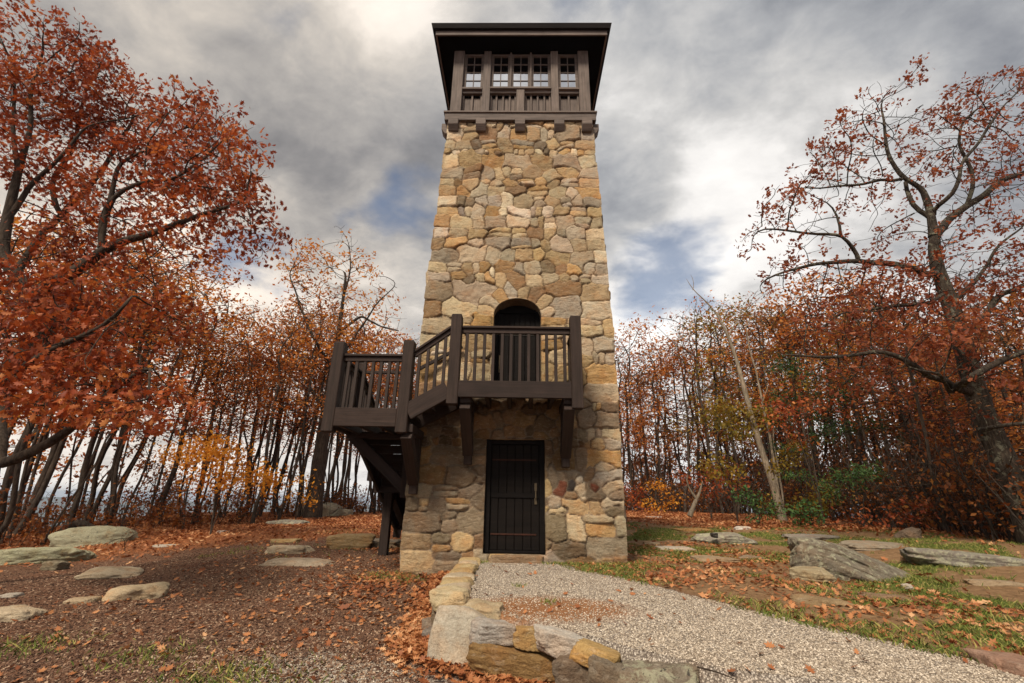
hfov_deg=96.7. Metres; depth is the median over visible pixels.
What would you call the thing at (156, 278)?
oak tree
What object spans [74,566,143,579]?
rock
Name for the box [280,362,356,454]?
oak tree
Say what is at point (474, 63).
window
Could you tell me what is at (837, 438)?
oak tree
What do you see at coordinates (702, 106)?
sky
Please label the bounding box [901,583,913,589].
rock
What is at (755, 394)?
oak tree
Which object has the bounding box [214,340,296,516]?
oak tree
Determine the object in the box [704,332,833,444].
oak tree
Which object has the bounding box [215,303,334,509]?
oak tree
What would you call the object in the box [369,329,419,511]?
oak tree
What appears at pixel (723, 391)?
oak tree
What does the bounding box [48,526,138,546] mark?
rock
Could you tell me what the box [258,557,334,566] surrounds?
rock
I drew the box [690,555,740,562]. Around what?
rock
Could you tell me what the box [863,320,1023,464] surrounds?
oak tree
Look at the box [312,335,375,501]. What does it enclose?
oak tree
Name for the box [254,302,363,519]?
oak tree
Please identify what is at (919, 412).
oak tree
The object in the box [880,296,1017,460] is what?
oak tree
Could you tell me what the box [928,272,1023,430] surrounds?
oak tree
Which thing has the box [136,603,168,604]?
stick
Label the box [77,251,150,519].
oak tree
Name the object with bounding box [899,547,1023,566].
rock
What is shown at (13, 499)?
oak tree
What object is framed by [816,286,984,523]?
oak tree
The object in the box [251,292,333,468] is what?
oak tree
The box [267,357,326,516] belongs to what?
oak tree
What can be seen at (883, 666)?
gravel
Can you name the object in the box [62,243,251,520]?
oak tree
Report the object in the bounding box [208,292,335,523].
oak tree
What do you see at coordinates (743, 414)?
oak tree
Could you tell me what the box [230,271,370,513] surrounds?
oak tree
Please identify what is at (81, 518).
hills
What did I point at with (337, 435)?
oak tree
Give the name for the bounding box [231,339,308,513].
oak tree
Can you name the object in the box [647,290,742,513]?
oak tree
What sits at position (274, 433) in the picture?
oak tree
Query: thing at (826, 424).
sapling
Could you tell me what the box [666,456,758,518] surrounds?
sapling
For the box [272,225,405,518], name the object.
oak tree
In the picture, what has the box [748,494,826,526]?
shrub
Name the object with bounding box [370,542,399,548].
rock
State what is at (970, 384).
old oak tree
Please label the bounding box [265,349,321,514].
oak tree
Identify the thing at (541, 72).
window
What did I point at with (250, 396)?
oak tree
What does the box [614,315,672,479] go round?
oak tree
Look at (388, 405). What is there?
oak tree
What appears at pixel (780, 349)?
oak tree
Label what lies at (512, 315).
door
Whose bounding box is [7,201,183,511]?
oak tree
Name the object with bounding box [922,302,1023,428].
oak tree
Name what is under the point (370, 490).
oak tree
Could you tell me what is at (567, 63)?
window
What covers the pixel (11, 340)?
oak tree
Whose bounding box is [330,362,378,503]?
oak tree
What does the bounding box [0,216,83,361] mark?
oak tree
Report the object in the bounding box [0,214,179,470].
oak tree
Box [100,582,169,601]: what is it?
rock
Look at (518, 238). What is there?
stone tower
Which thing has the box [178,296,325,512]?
oak tree
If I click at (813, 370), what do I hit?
oak tree
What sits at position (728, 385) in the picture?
oak tree
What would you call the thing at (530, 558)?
door sill
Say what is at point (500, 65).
window
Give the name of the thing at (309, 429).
oak tree
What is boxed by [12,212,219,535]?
oak tree
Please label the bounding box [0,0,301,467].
red oak tree
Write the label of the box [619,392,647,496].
oak tree
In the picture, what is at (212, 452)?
sapling
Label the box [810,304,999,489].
oak tree
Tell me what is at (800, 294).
oak tree
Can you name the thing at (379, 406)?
oak tree
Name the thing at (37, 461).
oak tree
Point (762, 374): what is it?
oak tree
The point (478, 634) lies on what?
retaining wall
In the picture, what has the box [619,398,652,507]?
oak tree
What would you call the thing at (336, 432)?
oak tree
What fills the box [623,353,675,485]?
oak tree
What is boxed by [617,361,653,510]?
oak tree
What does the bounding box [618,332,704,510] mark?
oak tree
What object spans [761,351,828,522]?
sapling
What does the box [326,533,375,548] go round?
rock
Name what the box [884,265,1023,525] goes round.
oak tree
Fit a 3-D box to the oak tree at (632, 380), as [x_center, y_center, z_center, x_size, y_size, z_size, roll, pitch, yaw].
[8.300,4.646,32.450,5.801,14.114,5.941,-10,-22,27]
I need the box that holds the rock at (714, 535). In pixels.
[710,533,717,537]
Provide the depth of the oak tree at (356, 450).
26.43 m
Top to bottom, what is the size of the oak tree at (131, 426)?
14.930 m
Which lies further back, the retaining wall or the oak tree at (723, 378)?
the oak tree at (723, 378)
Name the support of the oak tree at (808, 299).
on the ground at (747, 676)
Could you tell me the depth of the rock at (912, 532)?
11.44 m
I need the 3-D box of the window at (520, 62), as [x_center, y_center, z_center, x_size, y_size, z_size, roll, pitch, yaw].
[0.239,-7.287,12.357,0.524,1.300,0.070,1,-20,1]
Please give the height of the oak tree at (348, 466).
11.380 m
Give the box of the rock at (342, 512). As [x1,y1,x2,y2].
[332,509,352,516]
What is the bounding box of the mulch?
[0,538,430,682]
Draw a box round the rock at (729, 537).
[691,532,757,544]
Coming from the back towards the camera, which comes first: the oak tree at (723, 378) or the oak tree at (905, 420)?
the oak tree at (723, 378)
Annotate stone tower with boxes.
[400,23,627,573]
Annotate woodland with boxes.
[0,280,1023,526]
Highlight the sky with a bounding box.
[0,0,1023,514]
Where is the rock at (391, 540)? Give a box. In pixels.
[373,538,400,542]
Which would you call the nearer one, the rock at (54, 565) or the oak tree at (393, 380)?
the rock at (54, 565)
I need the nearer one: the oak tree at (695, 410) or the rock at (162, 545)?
the rock at (162, 545)
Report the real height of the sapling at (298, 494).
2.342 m
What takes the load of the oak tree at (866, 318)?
on the ground at (747, 676)
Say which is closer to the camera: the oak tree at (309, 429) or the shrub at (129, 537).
the shrub at (129, 537)
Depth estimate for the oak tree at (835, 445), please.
25.60 m
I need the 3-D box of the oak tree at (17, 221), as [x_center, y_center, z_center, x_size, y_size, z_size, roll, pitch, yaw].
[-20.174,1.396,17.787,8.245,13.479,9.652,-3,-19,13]
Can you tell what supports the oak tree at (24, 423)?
on the ground at (747, 676)
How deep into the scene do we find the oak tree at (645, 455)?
34.26 m
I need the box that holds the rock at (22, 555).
[0,547,96,564]
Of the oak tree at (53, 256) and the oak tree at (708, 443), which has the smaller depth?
the oak tree at (53, 256)
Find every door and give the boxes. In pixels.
[483,439,544,553]
[494,306,540,380]
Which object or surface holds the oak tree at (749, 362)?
on the ground at (747, 676)
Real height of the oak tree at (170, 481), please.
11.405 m
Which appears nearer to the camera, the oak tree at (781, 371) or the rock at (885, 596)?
the rock at (885, 596)
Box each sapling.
[146,428,297,534]
[284,467,325,519]
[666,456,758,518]
[689,390,782,521]
[754,384,860,522]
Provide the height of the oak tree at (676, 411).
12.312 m
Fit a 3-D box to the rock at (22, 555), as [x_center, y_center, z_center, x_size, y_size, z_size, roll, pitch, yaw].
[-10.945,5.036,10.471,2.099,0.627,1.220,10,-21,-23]
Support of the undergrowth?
on the ground at (747, 676)
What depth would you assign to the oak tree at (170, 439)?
22.15 m
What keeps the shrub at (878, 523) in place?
on the ground at (747, 676)
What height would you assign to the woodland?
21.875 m
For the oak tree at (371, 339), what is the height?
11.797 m
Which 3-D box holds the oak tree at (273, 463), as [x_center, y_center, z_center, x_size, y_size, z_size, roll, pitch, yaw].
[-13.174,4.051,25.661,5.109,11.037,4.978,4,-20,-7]
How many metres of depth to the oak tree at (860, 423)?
17.12 m
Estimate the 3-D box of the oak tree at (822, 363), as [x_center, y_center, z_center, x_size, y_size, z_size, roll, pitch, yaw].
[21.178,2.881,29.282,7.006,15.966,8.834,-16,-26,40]
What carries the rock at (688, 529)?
on the ground at (747, 676)
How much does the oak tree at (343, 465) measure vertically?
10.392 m
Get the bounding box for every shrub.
[85,519,158,551]
[624,483,662,512]
[636,477,688,514]
[724,482,785,523]
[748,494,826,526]
[757,432,841,522]
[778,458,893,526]
[800,488,939,531]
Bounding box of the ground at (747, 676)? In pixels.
[0,512,1023,682]
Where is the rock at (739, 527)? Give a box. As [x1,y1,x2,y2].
[734,526,750,529]
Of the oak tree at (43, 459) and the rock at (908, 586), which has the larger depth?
the oak tree at (43, 459)
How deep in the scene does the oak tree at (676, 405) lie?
32.66 m
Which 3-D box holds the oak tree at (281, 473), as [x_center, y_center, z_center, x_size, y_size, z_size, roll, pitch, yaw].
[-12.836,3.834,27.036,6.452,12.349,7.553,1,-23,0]
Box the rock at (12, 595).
[0,592,24,597]
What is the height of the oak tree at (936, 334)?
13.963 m
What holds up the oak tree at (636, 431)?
on the ground at (747, 676)
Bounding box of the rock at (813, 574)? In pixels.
[789,566,835,582]
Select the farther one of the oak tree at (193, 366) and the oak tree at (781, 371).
the oak tree at (781, 371)
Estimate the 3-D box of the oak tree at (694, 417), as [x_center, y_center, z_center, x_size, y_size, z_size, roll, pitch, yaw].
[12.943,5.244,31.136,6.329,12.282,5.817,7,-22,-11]
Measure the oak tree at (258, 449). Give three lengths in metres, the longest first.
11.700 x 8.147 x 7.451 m
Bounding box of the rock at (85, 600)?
[63,596,101,603]
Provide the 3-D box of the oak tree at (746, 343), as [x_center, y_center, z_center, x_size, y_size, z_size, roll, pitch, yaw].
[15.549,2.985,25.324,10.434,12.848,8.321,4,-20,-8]
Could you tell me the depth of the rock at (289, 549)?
10.44 m
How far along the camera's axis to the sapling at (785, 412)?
17.09 m
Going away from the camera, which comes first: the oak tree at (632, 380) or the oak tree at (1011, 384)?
the oak tree at (1011, 384)
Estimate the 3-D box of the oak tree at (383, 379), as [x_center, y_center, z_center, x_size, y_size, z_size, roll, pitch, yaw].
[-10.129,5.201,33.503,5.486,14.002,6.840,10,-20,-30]
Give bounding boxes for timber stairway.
[320,314,583,555]
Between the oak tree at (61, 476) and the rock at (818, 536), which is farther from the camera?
the oak tree at (61, 476)
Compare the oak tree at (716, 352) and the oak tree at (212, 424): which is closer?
the oak tree at (212, 424)
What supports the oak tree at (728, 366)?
on the ground at (747, 676)
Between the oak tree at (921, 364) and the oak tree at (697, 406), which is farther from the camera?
the oak tree at (697, 406)
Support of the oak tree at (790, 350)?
on the ground at (747, 676)
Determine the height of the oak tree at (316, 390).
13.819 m
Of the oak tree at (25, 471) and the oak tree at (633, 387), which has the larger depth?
the oak tree at (633, 387)
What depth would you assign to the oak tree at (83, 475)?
17.16 m
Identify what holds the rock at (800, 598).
on the ground at (747, 676)
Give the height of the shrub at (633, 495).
1.957 m
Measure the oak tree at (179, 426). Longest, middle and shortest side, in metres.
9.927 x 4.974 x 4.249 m
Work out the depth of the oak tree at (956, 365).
13.59 m
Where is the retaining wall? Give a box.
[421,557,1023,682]
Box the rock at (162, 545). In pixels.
[152,544,179,546]
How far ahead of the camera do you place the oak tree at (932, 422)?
17.14 m
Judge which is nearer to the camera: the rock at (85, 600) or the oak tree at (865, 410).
the rock at (85, 600)
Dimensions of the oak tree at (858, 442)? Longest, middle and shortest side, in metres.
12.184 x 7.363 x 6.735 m
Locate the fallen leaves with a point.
(411, 641)
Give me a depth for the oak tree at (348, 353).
32.11 m
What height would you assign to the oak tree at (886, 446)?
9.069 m
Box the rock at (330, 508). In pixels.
[296,502,343,516]
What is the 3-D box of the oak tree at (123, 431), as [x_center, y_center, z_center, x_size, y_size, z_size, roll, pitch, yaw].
[-16.056,1.472,19.274,7.713,12.052,8.432,-13,-22,31]
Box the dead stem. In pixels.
[686,475,702,516]
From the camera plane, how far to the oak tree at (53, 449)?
20.11 m
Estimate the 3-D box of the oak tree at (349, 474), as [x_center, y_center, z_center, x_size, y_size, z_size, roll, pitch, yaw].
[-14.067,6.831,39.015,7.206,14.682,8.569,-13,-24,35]
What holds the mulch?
on the ground at (747, 676)
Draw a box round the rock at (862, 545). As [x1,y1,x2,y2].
[838,540,903,550]
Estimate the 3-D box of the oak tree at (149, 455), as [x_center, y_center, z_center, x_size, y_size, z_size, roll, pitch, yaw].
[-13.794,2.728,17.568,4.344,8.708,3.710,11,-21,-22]
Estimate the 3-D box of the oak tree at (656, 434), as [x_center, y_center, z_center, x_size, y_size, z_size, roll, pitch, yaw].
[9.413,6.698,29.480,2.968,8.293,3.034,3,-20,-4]
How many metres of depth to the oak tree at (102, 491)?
22.06 m
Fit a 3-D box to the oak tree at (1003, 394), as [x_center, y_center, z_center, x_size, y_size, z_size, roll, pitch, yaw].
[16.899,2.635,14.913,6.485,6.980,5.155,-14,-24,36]
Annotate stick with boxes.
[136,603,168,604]
[697,666,736,679]
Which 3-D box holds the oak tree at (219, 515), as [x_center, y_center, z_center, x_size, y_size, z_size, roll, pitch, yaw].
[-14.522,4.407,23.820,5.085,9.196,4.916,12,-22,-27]
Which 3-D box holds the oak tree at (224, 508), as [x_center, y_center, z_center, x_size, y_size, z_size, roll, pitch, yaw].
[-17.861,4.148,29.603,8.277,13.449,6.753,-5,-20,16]
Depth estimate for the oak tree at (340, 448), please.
32.59 m
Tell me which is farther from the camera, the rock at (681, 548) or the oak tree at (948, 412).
the oak tree at (948, 412)
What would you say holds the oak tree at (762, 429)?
on the ground at (747, 676)
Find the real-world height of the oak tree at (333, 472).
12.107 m
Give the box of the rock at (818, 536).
[781,534,839,539]
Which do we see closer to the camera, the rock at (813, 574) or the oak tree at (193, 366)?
the rock at (813, 574)
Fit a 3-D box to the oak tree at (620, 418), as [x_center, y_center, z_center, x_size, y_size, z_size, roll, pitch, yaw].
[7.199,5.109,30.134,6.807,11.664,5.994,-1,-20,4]
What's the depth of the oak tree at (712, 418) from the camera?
29.20 m
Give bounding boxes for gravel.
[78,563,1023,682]
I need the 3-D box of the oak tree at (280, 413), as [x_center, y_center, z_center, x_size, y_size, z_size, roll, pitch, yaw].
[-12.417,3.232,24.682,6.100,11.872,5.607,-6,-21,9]
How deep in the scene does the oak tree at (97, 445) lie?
23.74 m
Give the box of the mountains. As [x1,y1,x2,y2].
[6,497,852,516]
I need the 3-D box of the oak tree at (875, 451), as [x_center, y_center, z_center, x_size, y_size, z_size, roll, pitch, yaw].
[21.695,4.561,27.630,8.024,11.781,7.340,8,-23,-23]
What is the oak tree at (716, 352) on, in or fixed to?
on the ground at (747, 676)
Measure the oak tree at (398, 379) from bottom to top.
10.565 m
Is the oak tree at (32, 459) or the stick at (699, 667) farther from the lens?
the oak tree at (32, 459)
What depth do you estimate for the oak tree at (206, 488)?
32.18 m
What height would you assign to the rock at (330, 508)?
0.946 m
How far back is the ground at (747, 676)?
5.66 m
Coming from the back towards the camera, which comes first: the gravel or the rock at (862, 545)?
the rock at (862, 545)
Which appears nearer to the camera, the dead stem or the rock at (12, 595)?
the rock at (12, 595)
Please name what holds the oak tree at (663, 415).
on the ground at (747, 676)
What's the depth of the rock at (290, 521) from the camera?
18.93 m
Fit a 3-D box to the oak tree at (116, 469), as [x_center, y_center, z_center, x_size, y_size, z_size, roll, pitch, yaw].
[-14.822,2.125,18.442,6.165,10.397,5.266,0,-19,1]
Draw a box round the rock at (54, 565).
[40,560,70,570]
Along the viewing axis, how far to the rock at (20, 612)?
5.22 m
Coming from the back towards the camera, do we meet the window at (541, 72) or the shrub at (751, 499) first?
the shrub at (751, 499)
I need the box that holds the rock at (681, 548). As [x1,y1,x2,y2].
[655,546,695,551]
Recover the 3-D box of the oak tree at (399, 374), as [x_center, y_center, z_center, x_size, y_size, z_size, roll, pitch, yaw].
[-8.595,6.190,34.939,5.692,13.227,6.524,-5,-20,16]
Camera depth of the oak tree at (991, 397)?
11.75 m
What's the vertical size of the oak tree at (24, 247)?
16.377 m
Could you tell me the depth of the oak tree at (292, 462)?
29.04 m
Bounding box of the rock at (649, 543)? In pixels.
[642,541,660,544]
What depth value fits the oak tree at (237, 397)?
19.92 m
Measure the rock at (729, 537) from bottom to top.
0.350 m
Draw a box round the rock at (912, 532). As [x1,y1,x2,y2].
[894,527,921,538]
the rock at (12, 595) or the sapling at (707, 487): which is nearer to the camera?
the rock at (12, 595)
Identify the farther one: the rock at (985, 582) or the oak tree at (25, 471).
the oak tree at (25, 471)
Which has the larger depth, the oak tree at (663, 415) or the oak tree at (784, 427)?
the oak tree at (663, 415)
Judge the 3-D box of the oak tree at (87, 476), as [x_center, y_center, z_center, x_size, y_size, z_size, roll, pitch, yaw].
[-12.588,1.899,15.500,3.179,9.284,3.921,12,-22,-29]
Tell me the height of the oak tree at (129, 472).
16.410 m
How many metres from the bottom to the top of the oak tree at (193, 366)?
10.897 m
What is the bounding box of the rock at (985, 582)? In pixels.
[962,579,1023,586]
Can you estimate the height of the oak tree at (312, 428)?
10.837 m
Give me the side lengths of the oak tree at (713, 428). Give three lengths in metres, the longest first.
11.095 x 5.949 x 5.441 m
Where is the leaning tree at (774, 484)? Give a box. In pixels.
[687,276,787,521]
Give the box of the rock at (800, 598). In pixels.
[790,594,853,606]
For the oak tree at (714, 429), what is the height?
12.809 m
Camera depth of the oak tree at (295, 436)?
31.61 m
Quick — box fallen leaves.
[0,510,1023,682]
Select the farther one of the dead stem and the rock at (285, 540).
the dead stem
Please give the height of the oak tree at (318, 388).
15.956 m
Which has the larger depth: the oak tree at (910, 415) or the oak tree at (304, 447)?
the oak tree at (304, 447)
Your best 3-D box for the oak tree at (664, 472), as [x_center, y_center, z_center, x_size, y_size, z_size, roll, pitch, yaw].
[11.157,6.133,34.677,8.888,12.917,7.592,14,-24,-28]
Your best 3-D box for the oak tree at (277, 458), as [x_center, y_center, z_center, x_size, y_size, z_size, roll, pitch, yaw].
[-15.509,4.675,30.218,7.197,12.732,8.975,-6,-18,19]
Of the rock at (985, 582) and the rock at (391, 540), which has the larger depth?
the rock at (391, 540)
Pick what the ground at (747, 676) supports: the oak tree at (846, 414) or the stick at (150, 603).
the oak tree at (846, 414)
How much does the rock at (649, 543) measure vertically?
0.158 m
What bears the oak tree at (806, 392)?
on the ground at (747, 676)
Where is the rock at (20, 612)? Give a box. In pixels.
[0,604,48,621]
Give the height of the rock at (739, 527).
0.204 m
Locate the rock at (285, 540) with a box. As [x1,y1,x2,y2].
[270,538,301,542]
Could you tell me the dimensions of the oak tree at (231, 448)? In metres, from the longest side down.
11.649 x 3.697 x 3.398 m
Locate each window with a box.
[463,54,483,87]
[491,54,509,85]
[511,54,529,85]
[532,54,550,85]
[558,54,577,86]
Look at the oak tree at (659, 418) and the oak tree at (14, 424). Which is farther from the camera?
the oak tree at (659, 418)
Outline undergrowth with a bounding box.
[0,401,1023,547]
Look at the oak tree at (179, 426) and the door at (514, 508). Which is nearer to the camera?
the door at (514, 508)
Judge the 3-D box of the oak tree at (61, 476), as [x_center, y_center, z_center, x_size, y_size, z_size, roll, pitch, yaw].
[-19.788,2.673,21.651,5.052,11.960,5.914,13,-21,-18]
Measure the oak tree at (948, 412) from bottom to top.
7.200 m
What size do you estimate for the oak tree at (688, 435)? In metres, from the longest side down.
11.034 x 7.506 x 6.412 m
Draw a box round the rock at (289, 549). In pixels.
[264,545,314,553]
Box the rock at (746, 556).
[738,555,764,559]
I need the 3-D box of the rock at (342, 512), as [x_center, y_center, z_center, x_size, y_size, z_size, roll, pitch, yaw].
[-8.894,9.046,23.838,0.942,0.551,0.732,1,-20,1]
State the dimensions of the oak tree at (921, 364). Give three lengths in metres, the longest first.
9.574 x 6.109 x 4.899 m
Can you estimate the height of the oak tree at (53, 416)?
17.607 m
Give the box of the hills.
[35,514,137,528]
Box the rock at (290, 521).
[266,519,309,524]
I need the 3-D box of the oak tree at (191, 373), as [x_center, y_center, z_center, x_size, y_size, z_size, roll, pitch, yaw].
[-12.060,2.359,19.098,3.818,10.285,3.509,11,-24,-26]
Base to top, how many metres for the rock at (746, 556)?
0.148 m
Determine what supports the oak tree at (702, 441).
on the ground at (747, 676)
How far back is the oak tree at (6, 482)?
15.16 m
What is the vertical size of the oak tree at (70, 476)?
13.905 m
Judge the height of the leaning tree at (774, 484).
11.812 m
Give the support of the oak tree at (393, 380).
on the ground at (747, 676)
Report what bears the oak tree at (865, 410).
on the ground at (747, 676)
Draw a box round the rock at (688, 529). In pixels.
[672,528,710,530]
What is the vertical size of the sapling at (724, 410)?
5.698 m
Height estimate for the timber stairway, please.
4.468 m
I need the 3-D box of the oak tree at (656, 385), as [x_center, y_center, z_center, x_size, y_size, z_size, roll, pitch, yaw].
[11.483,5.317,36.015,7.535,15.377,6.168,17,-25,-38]
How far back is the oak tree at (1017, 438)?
15.35 m
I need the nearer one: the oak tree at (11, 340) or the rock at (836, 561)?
the rock at (836, 561)
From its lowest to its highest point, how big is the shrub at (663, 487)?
2.283 m
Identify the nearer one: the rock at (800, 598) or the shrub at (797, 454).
the rock at (800, 598)
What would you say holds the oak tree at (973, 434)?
on the ground at (747, 676)
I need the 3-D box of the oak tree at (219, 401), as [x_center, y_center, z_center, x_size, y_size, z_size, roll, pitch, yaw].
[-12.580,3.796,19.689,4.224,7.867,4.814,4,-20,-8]
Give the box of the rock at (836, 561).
[787,537,909,582]
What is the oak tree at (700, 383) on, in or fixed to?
on the ground at (747, 676)
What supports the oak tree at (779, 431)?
on the ground at (747, 676)
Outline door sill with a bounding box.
[488,553,543,563]
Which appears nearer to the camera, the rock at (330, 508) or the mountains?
the rock at (330, 508)
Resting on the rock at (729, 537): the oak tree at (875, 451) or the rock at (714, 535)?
the rock at (714, 535)
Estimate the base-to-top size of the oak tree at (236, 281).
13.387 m
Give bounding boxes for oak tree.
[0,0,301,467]
[0,204,133,440]
[0,212,79,357]
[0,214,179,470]
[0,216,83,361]
[0,217,137,386]
[0,219,221,539]
[0,242,173,536]
[0,243,244,524]
[0,261,111,429]
[0,268,163,488]
[0,273,63,435]
[2,221,170,537]
[5,200,203,529]
[5,211,191,524]
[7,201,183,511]
[7,319,120,518]
[9,249,262,512]
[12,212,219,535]
[24,275,230,522]
[37,291,177,526]
[41,274,217,544]
[57,241,158,526]
[61,254,195,520]
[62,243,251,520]
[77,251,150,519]
[79,297,226,526]
[83,232,221,474]
[87,212,249,521]
[105,250,243,513]
[111,282,197,487]
[112,274,296,522]
[114,284,262,512]
[127,332,237,515]
[148,287,263,517]
[154,262,260,515]
[156,294,286,518]
[160,333,268,521]
[161,347,279,523]
[166,313,296,514]
[167,371,263,510]
[170,298,282,527]
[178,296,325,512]
[180,337,283,517]
[181,323,280,523]
[197,316,314,521]
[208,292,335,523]
[208,313,326,515]
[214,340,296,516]
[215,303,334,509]
[217,315,319,513]
[217,351,252,508]
[221,318,332,516]
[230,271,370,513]
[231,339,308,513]
[233,330,323,515]
[234,294,338,516]
[244,299,369,513]
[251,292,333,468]
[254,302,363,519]
[257,316,344,514]
[262,319,391,499]
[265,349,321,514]
[267,312,382,516]
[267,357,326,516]
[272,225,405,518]
[275,321,416,506]
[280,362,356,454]
[281,300,382,502]
[281,304,401,500]
[282,308,326,503]
[292,325,404,498]
[293,289,377,477]
[297,324,326,485]
[301,366,398,498]
[311,332,395,500]
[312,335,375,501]
[317,380,384,507]
[324,293,374,467]
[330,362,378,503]
[332,380,398,513]
[334,323,413,503]
[350,320,415,499]
[354,370,392,509]
[359,328,418,512]
[360,335,404,512]
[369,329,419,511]
[369,336,419,406]
[373,325,419,399]
[376,363,414,397]
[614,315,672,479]
[614,317,666,509]
[614,332,669,453]
[615,318,696,510]
[615,333,645,486]
[615,338,699,492]
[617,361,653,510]
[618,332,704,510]
[618,372,667,509]
[619,340,711,510]
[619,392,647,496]
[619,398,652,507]
[622,336,750,512]
[623,306,731,510]
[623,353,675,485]
[628,376,693,508]
[631,348,681,510]
[631,386,674,510]
[639,321,742,509]
[639,344,749,510]
[641,333,709,510]
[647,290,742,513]
[652,304,791,513]
[656,345,741,497]
[665,320,766,429]
[668,346,731,511]
[669,310,777,512]
[669,329,771,473]
[673,310,734,512]
[676,312,793,515]
[680,272,885,516]
[681,294,781,513]
[684,279,809,513]
[686,371,741,508]
[690,371,751,511]
[693,296,814,490]
[697,283,899,514]
[701,293,840,494]
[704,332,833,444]
[712,339,845,516]
[713,284,894,516]
[719,303,820,512]
[730,369,825,468]
[731,322,773,483]
[734,52,1023,543]
[734,306,884,483]
[737,300,817,490]
[750,306,886,482]
[750,329,876,524]
[762,259,923,517]
[764,258,943,520]
[764,267,890,511]
[766,269,921,495]
[768,287,940,515]
[770,271,874,468]
[777,281,939,524]
[779,306,1008,513]
[795,270,981,528]
[796,317,910,526]
[800,347,910,469]
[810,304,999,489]
[815,291,1018,502]
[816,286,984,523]
[824,268,936,516]
[835,327,968,529]
[839,284,992,532]
[852,279,1010,506]
[859,312,992,505]
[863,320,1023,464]
[876,311,1021,476]
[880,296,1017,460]
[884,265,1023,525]
[891,316,1023,440]
[897,301,1023,526]
[918,321,1023,540]
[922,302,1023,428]
[927,308,1015,422]
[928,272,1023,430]
[970,307,1023,447]
[986,333,1023,458]
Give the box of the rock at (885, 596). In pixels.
[857,592,911,600]
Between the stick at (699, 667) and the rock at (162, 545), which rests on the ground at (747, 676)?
the rock at (162, 545)
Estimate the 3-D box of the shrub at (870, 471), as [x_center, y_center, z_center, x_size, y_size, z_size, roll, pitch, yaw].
[11.257,5.143,15.433,2.560,2.295,3.729,8,-21,-20]
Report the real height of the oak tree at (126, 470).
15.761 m

